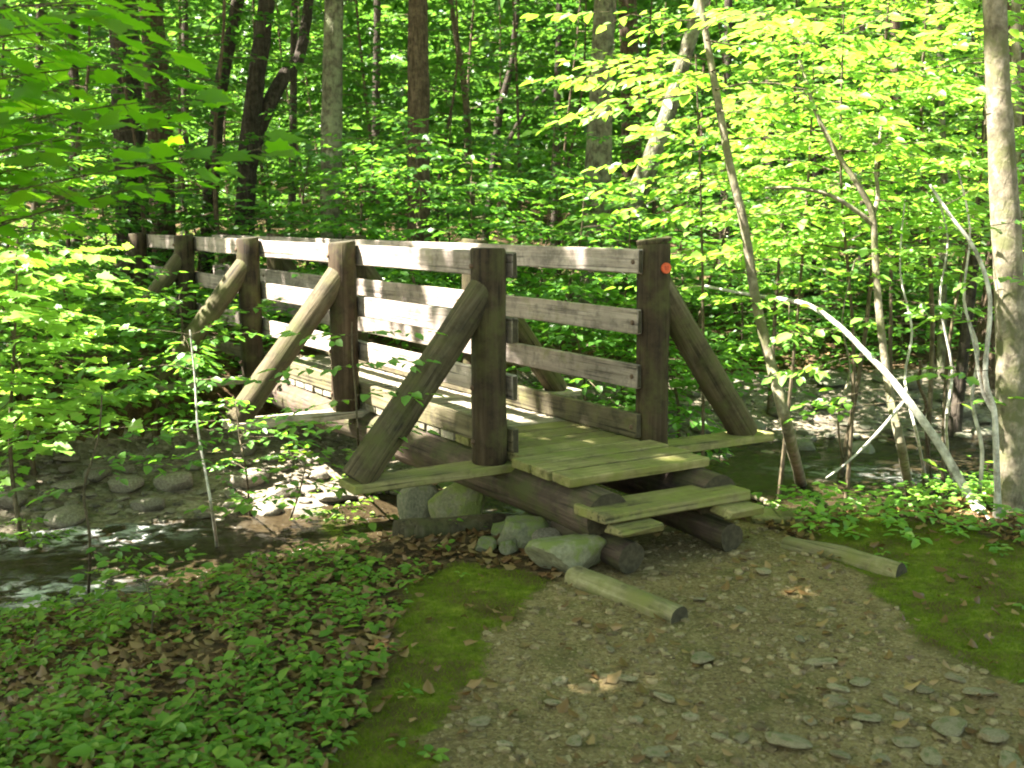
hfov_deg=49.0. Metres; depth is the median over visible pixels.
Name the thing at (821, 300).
bush
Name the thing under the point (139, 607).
seedling
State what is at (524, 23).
understory tree
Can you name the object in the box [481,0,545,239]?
tree
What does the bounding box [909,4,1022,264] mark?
understory tree
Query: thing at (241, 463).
cobble
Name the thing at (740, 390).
cobble
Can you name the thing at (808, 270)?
understory tree
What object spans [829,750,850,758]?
path stone
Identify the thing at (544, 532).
bank stone
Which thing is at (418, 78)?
tree
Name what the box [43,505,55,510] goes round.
cobble
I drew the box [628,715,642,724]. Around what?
path stone
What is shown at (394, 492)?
bank stone
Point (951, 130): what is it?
young tree
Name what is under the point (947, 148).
young tree
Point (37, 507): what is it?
cobble
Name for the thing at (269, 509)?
cobble
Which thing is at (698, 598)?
path stone
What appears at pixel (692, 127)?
understory tree
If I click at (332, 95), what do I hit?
tree
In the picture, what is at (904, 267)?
thin sapling
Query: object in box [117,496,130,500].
cobble
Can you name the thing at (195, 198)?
bush
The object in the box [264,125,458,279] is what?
bush
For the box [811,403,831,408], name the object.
cobble
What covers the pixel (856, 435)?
cobble
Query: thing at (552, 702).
path stone
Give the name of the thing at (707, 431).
cobble
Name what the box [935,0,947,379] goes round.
tree
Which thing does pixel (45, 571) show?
stream water
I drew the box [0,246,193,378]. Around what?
shrub
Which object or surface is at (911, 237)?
understory tree
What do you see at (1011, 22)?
young tree
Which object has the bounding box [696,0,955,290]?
understory tree
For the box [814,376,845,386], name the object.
cobble
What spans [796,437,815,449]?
stone
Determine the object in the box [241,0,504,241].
understory tree
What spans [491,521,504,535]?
bank stone
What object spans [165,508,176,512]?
cobble
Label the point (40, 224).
understory tree
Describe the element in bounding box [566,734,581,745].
path stone
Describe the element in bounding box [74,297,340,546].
seedling
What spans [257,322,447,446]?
seedling
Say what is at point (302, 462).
cobble
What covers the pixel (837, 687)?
path stone
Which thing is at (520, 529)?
boulder
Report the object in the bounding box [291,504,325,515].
cobble
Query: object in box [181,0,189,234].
tree
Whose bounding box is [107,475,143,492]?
cobble
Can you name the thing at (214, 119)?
understory tree
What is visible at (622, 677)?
path stone
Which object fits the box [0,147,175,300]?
bush
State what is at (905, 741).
path stone
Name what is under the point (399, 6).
woodland
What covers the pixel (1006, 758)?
path stone
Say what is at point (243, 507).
seedling
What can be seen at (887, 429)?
cobble
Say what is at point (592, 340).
bush
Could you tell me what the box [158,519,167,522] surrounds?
cobble
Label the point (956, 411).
tree
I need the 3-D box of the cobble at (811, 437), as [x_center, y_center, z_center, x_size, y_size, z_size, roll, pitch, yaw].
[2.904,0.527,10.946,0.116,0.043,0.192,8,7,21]
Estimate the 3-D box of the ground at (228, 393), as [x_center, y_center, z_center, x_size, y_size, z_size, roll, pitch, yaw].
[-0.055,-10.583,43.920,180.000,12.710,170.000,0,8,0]
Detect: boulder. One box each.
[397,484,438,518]
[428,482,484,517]
[497,515,548,550]
[524,534,606,572]
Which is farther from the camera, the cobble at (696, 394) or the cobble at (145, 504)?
the cobble at (696, 394)
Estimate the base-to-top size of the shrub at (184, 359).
1.365 m
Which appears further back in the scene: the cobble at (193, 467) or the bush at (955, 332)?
the bush at (955, 332)
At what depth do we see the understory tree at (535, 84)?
19.95 m
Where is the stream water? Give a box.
[0,431,993,618]
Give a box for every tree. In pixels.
[0,0,172,275]
[0,0,203,244]
[0,0,253,313]
[0,2,87,226]
[0,38,83,242]
[1,0,302,264]
[24,0,390,261]
[30,1,43,250]
[41,0,222,214]
[62,0,299,234]
[67,1,82,266]
[107,0,153,299]
[138,0,175,294]
[138,0,400,231]
[146,0,306,223]
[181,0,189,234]
[181,0,388,229]
[185,0,470,240]
[197,0,244,287]
[223,1,406,203]
[234,0,313,235]
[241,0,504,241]
[288,0,297,228]
[292,0,578,287]
[311,0,514,221]
[318,0,343,270]
[342,0,572,234]
[371,0,380,236]
[401,0,658,280]
[407,0,430,304]
[428,0,584,233]
[431,0,714,276]
[448,0,476,237]
[477,0,676,244]
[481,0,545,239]
[495,0,790,300]
[505,0,718,244]
[550,3,561,245]
[553,0,807,306]
[553,48,887,467]
[556,0,709,341]
[558,0,860,336]
[580,0,614,341]
[591,2,761,252]
[610,137,865,391]
[616,0,641,296]
[625,5,984,499]
[644,0,919,414]
[661,0,977,310]
[663,0,839,261]
[671,0,1023,509]
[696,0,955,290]
[699,0,1023,476]
[710,0,982,331]
[718,0,732,276]
[734,0,1023,488]
[743,0,1023,374]
[765,0,774,279]
[786,0,961,243]
[797,6,1023,501]
[798,0,1023,298]
[802,0,827,316]
[806,0,988,328]
[830,0,1023,249]
[857,0,865,269]
[870,12,984,182]
[890,0,904,306]
[893,57,1023,246]
[902,4,1023,258]
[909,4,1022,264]
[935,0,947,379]
[948,75,987,435]
[966,0,1023,388]
[982,0,1023,515]
[1011,0,1023,261]
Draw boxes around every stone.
[389,489,401,494]
[437,482,453,488]
[468,716,490,725]
[475,536,496,551]
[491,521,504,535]
[496,740,512,746]
[499,538,517,554]
[519,512,535,515]
[532,527,561,539]
[544,698,561,705]
[552,676,567,684]
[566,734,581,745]
[606,645,613,652]
[619,674,637,680]
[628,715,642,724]
[641,745,670,757]
[653,692,674,702]
[682,712,697,720]
[691,651,714,663]
[693,597,705,600]
[711,732,728,739]
[713,453,730,457]
[734,605,746,612]
[734,732,748,743]
[755,567,771,574]
[795,635,804,641]
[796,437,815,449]
[803,657,837,666]
[803,715,816,725]
[823,694,847,704]
[824,606,835,611]
[827,683,849,692]
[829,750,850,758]
[849,677,870,685]
[852,441,874,453]
[852,713,881,721]
[870,753,890,764]
[882,694,897,704]
[891,736,920,746]
[894,711,912,720]
[915,685,934,693]
[920,747,943,764]
[931,716,966,736]
[944,672,965,682]
[962,687,998,696]
[979,727,1008,742]
[998,750,1021,767]
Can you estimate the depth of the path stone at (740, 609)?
4.92 m
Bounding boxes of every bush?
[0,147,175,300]
[13,152,226,308]
[61,143,292,302]
[175,147,402,301]
[176,140,364,267]
[222,127,482,289]
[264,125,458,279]
[287,107,556,308]
[342,111,562,286]
[362,152,609,300]
[427,111,662,327]
[430,175,718,373]
[444,144,691,299]
[456,322,699,438]
[517,188,755,424]
[555,167,778,308]
[572,324,815,464]
[668,212,897,373]
[692,203,936,352]
[769,201,986,374]
[854,206,1023,330]
[865,229,994,366]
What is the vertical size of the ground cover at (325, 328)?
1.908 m
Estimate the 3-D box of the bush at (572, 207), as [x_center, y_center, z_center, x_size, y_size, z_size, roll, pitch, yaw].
[0.438,-1.906,13.951,3.171,2.626,3.151,0,8,0]
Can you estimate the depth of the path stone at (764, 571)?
5.38 m
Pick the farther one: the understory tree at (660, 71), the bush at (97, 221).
the understory tree at (660, 71)
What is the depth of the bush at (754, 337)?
12.95 m
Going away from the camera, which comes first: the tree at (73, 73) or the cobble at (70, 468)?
the cobble at (70, 468)
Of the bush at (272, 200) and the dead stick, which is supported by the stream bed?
the dead stick
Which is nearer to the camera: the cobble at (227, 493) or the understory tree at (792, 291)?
the cobble at (227, 493)
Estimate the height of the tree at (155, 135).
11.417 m
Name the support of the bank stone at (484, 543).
on the ground at (228, 393)
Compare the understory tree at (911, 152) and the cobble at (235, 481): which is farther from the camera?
the understory tree at (911, 152)
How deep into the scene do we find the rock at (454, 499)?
6.74 m
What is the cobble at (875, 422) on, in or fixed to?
on the stream bed
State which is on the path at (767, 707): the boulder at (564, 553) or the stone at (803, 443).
the boulder at (564, 553)
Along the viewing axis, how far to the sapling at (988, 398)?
6.17 m
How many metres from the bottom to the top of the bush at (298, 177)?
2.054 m
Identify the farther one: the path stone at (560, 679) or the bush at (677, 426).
the bush at (677, 426)
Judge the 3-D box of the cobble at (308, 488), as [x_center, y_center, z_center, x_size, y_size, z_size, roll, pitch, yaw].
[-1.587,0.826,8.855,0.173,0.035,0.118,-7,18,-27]
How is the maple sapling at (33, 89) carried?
on the ground at (228, 393)
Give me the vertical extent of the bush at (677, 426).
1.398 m
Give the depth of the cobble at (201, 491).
8.68 m
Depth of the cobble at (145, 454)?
9.16 m
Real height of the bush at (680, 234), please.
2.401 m
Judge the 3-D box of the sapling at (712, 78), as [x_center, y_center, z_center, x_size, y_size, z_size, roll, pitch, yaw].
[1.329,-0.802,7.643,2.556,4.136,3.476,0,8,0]
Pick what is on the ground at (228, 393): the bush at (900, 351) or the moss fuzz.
the bush at (900, 351)
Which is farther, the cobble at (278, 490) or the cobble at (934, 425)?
the cobble at (934, 425)
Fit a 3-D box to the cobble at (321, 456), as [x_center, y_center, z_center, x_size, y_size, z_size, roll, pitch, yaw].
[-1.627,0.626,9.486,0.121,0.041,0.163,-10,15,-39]
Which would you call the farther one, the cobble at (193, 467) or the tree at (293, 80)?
the tree at (293, 80)
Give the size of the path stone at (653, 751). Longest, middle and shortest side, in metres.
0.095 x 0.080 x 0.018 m
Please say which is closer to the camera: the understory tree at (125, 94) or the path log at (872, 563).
the path log at (872, 563)
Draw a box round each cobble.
[0,468,19,478]
[0,490,28,508]
[26,480,36,485]
[32,504,41,510]
[42,497,52,500]
[43,504,87,527]
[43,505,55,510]
[50,479,89,489]
[53,454,79,460]
[58,464,76,472]
[64,499,78,504]
[80,491,96,496]
[83,464,110,481]
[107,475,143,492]
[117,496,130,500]
[122,464,134,473]
[130,497,164,511]
[132,450,156,458]
[153,471,192,491]
[154,461,166,467]
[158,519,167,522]
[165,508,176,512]
[177,450,204,462]
[190,462,199,469]
[196,486,214,494]
[211,517,224,521]
[223,502,240,507]
[224,491,234,498]
[227,466,269,488]
[229,459,251,465]
[232,443,255,456]
[253,500,281,515]
[261,453,281,461]
[270,483,298,496]
[274,481,289,484]
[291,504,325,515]
[298,458,312,464]
[298,497,311,502]
[301,485,320,492]
[308,469,328,479]
[311,455,326,460]
[317,492,358,501]
[685,390,699,396]
[690,422,716,433]
[736,388,748,394]
[754,419,765,430]
[765,407,778,417]
[796,429,814,435]
[805,435,816,440]
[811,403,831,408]
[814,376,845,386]
[825,433,835,437]
[828,396,862,409]
[839,422,847,426]
[853,433,860,438]
[859,424,871,429]
[869,420,882,423]
[872,377,883,382]
[874,398,885,403]
[881,421,893,435]
[894,375,921,389]
[908,392,919,399]
[915,367,935,374]
[918,431,940,438]
[919,423,937,427]
[933,391,951,401]
[946,402,971,418]
[954,431,971,437]
[970,428,991,435]
[978,419,991,423]
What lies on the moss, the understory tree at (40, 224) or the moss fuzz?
the moss fuzz
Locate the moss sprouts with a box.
[326,547,1023,761]
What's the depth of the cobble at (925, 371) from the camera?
13.34 m
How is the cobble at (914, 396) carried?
on the stream bed
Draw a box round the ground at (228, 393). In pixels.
[0,155,1023,767]
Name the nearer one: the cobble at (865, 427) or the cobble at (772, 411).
the cobble at (865, 427)
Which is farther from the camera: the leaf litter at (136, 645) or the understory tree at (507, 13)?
the understory tree at (507, 13)
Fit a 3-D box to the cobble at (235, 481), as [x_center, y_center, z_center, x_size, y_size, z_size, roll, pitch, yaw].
[-2.084,0.752,8.895,0.352,0.156,0.287,-19,11,-42]
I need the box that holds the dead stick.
[916,358,932,478]
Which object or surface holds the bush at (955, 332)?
on the ground at (228, 393)
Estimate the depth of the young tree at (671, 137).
8.46 m
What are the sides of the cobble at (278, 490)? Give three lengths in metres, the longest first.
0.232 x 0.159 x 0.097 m
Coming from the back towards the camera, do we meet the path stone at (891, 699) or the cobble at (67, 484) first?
the cobble at (67, 484)
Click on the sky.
(643, 45)
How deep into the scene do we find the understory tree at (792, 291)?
16.69 m
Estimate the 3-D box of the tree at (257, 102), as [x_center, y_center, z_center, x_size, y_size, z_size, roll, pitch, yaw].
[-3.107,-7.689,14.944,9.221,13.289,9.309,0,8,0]
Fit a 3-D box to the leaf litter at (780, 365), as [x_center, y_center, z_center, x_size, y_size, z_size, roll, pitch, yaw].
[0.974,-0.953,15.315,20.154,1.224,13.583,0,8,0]
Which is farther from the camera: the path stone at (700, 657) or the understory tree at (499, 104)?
the understory tree at (499, 104)
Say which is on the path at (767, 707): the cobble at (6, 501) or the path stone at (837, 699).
the path stone at (837, 699)
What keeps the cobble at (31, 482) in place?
on the stream bed
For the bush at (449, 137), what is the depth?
15.69 m
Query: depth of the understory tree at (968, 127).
18.66 m
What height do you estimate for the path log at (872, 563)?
0.130 m
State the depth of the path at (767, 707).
4.22 m
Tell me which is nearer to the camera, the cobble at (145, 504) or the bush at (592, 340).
the cobble at (145, 504)
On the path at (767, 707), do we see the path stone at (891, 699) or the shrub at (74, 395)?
the path stone at (891, 699)
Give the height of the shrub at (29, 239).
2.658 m
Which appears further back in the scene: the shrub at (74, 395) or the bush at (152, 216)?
the bush at (152, 216)
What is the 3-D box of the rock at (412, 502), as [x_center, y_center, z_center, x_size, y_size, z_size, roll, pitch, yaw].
[-0.578,0.744,6.932,0.267,0.382,0.111,4,-28,-9]
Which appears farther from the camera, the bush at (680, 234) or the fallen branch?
the bush at (680, 234)
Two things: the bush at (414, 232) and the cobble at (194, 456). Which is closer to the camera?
the cobble at (194, 456)
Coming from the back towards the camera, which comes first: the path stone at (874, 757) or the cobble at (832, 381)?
the cobble at (832, 381)
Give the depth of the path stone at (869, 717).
3.85 m
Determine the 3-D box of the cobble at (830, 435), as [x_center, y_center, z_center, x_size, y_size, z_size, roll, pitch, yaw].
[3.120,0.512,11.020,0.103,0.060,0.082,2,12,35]
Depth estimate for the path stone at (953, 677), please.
4.18 m
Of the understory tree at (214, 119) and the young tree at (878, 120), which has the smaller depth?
the young tree at (878, 120)
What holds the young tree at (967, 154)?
on the stream bed
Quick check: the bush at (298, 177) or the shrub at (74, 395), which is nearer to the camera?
the shrub at (74, 395)
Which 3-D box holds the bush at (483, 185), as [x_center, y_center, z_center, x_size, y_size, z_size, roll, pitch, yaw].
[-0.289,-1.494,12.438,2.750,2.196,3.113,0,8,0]
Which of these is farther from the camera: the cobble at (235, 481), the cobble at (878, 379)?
the cobble at (878, 379)
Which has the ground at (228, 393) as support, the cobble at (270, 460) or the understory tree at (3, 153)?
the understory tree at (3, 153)
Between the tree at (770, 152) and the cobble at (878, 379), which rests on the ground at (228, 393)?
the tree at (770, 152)
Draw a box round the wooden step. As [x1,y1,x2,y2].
[551,484,763,573]
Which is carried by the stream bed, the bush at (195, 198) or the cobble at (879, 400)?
the cobble at (879, 400)
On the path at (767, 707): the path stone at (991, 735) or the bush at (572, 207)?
the path stone at (991, 735)
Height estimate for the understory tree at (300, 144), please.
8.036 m
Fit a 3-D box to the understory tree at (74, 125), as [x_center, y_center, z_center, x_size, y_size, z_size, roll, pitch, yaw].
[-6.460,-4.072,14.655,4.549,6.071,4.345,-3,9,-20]
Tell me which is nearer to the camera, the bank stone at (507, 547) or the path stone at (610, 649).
the path stone at (610, 649)
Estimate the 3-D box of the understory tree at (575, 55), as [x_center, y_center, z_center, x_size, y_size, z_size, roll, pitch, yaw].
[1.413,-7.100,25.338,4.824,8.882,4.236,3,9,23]
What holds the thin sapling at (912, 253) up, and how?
on the stream bed
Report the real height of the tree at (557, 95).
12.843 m
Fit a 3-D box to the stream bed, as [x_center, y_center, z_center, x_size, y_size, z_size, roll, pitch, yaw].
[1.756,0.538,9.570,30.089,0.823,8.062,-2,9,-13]
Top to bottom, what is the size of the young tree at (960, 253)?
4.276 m
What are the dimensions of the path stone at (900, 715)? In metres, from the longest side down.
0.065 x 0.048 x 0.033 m
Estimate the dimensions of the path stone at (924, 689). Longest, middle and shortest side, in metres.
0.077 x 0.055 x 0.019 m
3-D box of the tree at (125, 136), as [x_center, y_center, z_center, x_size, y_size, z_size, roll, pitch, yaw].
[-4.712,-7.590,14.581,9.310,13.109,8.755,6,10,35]
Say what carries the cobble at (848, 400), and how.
on the stream bed
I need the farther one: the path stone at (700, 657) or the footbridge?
the footbridge
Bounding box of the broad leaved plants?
[0,513,400,767]
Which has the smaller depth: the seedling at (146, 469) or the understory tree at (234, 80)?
the seedling at (146, 469)
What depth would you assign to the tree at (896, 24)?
17.43 m
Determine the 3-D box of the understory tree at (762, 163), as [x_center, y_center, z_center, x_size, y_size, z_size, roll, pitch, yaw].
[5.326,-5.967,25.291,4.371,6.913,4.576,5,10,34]
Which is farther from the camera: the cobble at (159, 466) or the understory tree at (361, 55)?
the understory tree at (361, 55)
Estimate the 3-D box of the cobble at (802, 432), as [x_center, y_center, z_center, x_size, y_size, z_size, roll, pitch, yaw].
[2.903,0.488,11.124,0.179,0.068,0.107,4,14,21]
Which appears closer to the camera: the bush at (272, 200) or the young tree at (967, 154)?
the young tree at (967, 154)
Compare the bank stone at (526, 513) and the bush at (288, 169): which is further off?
the bush at (288, 169)
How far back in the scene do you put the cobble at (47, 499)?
8.32 m
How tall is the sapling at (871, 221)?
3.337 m
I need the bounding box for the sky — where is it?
[29,10,978,156]
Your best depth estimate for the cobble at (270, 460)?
9.33 m
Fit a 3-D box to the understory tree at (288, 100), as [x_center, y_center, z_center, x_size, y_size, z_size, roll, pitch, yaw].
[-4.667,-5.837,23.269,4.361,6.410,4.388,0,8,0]
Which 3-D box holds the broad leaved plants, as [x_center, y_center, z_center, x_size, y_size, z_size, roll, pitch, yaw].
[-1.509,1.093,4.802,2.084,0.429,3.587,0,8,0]
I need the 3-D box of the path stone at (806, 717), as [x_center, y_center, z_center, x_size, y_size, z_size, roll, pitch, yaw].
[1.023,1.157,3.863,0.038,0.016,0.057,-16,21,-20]
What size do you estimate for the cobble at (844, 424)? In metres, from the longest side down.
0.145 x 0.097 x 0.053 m
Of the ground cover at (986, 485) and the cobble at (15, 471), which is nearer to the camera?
the ground cover at (986, 485)
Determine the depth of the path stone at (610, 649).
4.46 m
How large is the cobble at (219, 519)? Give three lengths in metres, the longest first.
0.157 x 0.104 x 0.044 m
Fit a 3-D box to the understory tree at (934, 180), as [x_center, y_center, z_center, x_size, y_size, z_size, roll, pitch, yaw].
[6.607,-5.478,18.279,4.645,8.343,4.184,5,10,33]
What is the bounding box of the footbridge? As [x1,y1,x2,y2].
[77,232,773,535]
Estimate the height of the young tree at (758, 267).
2.720 m
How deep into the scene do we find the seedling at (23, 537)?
7.42 m
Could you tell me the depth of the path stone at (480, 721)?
3.86 m
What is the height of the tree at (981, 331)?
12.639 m
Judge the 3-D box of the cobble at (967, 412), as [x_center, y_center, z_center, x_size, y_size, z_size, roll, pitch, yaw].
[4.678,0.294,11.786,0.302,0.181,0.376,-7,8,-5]
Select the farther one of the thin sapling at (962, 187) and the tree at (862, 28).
the tree at (862, 28)
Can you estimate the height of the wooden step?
0.304 m
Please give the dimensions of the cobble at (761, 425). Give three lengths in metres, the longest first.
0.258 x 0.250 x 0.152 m
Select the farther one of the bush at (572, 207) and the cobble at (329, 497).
the bush at (572, 207)
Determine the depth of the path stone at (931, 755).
3.59 m
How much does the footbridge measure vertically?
1.514 m
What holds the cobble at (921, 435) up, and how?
on the stream bed
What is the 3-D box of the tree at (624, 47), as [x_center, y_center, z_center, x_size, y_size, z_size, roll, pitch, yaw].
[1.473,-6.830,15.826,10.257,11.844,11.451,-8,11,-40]
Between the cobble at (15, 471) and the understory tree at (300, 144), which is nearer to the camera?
the cobble at (15, 471)
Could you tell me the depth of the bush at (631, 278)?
11.10 m
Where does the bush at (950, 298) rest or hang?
on the ground at (228, 393)
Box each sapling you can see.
[0,0,305,260]
[519,0,939,486]
[604,285,1023,514]
[664,45,1023,496]
[735,258,964,457]
[817,200,1023,480]
[830,116,1023,520]
[846,186,989,491]
[848,170,1023,499]
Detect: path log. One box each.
[564,566,687,623]
[780,536,906,577]
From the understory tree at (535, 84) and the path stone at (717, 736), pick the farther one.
the understory tree at (535, 84)
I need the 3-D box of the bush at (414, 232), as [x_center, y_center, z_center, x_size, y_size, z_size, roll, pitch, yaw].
[-0.950,-1.643,11.877,3.398,2.367,2.631,8,12,44]
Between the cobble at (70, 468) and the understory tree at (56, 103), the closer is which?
the cobble at (70, 468)
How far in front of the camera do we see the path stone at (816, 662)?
4.33 m
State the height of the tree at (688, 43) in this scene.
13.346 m
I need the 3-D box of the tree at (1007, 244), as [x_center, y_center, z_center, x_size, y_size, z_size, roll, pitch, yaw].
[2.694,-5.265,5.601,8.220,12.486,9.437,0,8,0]
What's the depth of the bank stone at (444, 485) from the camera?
9.12 m
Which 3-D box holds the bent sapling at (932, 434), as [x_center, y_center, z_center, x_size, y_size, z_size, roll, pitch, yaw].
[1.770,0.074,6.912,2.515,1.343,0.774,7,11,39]
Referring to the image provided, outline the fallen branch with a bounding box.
[750,494,788,508]
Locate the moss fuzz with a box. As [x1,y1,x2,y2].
[322,514,1023,767]
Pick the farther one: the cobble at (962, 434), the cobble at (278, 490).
the cobble at (962, 434)
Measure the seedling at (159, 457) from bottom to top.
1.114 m
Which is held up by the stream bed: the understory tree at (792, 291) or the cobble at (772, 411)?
the cobble at (772, 411)
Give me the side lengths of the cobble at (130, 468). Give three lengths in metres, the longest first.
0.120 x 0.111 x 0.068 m
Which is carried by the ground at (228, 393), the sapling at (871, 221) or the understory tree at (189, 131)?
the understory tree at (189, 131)
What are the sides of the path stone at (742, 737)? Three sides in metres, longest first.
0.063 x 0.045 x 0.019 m
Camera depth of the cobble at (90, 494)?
8.45 m
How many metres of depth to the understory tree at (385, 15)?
27.61 m
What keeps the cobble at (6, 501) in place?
on the stream bed
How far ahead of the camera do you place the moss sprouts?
3.69 m
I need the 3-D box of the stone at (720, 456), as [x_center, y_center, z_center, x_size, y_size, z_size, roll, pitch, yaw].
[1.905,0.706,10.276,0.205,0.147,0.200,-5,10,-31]
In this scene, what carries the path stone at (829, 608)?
on the path at (767, 707)
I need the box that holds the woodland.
[0,0,988,238]
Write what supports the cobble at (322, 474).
on the stream bed
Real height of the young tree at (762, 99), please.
3.824 m
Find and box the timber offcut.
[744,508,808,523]
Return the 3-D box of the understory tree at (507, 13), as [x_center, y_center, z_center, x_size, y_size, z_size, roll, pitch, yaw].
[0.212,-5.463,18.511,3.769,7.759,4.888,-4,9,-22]
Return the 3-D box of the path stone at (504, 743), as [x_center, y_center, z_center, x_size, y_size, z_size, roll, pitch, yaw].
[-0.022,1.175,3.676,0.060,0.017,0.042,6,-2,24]
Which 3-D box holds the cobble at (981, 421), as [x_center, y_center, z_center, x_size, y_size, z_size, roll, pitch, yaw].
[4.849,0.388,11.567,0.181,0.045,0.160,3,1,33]
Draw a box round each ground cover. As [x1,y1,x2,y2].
[0,224,984,441]
[0,518,493,767]
[751,465,1023,550]
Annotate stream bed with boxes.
[0,364,994,534]
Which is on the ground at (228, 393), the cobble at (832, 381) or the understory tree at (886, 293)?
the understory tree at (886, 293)
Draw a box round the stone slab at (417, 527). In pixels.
[392,513,512,539]
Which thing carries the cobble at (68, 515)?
on the stream bed
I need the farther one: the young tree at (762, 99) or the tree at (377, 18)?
the tree at (377, 18)
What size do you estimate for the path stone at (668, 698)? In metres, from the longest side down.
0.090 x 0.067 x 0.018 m
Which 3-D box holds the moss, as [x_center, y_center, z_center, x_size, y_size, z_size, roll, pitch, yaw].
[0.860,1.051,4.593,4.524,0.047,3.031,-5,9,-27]
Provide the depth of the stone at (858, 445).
10.39 m
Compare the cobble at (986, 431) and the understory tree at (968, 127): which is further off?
the understory tree at (968, 127)
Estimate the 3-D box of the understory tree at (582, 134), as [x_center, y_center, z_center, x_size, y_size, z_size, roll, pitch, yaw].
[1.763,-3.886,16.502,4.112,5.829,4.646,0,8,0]
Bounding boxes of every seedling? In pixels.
[0,380,238,593]
[0,517,76,547]
[43,547,205,638]
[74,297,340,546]
[129,397,351,514]
[184,444,408,518]
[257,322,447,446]
[289,496,398,525]
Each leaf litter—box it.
[0,493,1023,767]
[5,263,981,412]
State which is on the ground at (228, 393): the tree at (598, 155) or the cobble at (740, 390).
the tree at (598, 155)
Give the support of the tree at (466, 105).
on the ground at (228, 393)
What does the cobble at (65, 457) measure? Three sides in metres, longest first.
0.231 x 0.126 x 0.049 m
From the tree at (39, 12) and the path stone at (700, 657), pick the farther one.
the tree at (39, 12)
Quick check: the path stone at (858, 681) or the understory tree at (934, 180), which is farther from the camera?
the understory tree at (934, 180)
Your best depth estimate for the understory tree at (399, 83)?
16.34 m
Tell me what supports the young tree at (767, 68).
on the stream bed
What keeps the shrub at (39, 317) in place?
on the stream bed
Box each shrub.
[0,96,162,370]
[0,164,64,340]
[0,238,158,546]
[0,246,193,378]
[0,273,143,487]
[20,281,279,444]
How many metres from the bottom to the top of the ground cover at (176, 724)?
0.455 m
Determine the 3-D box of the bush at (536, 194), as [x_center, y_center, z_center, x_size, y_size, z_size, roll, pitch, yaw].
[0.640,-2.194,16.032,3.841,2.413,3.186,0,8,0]
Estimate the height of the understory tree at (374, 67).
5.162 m
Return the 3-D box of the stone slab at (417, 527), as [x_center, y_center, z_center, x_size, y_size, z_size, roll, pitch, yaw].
[-0.318,0.826,6.308,0.721,0.183,0.171,1,7,-27]
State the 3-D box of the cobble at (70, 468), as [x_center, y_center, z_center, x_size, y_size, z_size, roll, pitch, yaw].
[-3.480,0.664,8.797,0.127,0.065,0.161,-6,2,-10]
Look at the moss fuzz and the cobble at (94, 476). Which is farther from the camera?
the cobble at (94, 476)
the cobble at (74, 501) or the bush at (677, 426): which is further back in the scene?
the bush at (677, 426)
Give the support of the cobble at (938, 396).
on the stream bed
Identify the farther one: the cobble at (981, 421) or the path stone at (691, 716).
the cobble at (981, 421)
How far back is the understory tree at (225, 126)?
25.37 m
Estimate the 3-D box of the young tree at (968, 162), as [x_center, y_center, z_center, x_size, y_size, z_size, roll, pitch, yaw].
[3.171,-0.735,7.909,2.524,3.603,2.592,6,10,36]
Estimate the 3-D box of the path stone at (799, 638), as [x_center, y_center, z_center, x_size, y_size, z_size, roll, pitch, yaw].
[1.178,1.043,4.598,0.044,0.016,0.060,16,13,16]
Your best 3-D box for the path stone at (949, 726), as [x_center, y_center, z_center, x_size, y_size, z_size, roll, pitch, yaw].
[1.483,1.157,3.798,0.147,0.026,0.105,-8,17,-33]
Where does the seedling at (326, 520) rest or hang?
on the stream bed
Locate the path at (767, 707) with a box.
[422,521,1023,767]
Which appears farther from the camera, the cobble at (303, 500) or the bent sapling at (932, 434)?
the cobble at (303, 500)
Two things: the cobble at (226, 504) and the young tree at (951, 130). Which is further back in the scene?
the young tree at (951, 130)
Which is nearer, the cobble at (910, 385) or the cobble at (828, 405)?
the cobble at (828, 405)
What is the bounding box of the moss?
[328,515,1023,767]
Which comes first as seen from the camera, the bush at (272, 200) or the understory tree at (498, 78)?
the bush at (272, 200)
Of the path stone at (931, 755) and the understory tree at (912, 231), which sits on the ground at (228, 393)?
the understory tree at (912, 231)
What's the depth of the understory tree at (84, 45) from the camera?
29.24 m
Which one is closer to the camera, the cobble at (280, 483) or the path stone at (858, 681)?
the path stone at (858, 681)
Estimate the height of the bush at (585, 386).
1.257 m
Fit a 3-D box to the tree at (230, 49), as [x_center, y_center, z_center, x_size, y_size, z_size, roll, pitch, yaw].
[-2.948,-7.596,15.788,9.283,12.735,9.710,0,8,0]
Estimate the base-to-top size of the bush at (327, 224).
2.175 m
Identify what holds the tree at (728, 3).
on the ground at (228, 393)
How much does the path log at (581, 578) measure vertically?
0.147 m
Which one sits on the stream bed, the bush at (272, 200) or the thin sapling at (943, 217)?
the thin sapling at (943, 217)
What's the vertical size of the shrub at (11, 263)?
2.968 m
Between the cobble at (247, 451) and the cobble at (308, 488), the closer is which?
the cobble at (308, 488)
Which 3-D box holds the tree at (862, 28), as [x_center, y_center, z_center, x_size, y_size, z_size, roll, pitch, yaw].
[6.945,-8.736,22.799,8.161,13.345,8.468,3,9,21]
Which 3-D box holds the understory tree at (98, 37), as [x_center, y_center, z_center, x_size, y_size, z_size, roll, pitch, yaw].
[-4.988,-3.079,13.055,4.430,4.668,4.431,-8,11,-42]
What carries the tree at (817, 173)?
on the ground at (228, 393)
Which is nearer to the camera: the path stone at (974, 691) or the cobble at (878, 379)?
the path stone at (974, 691)

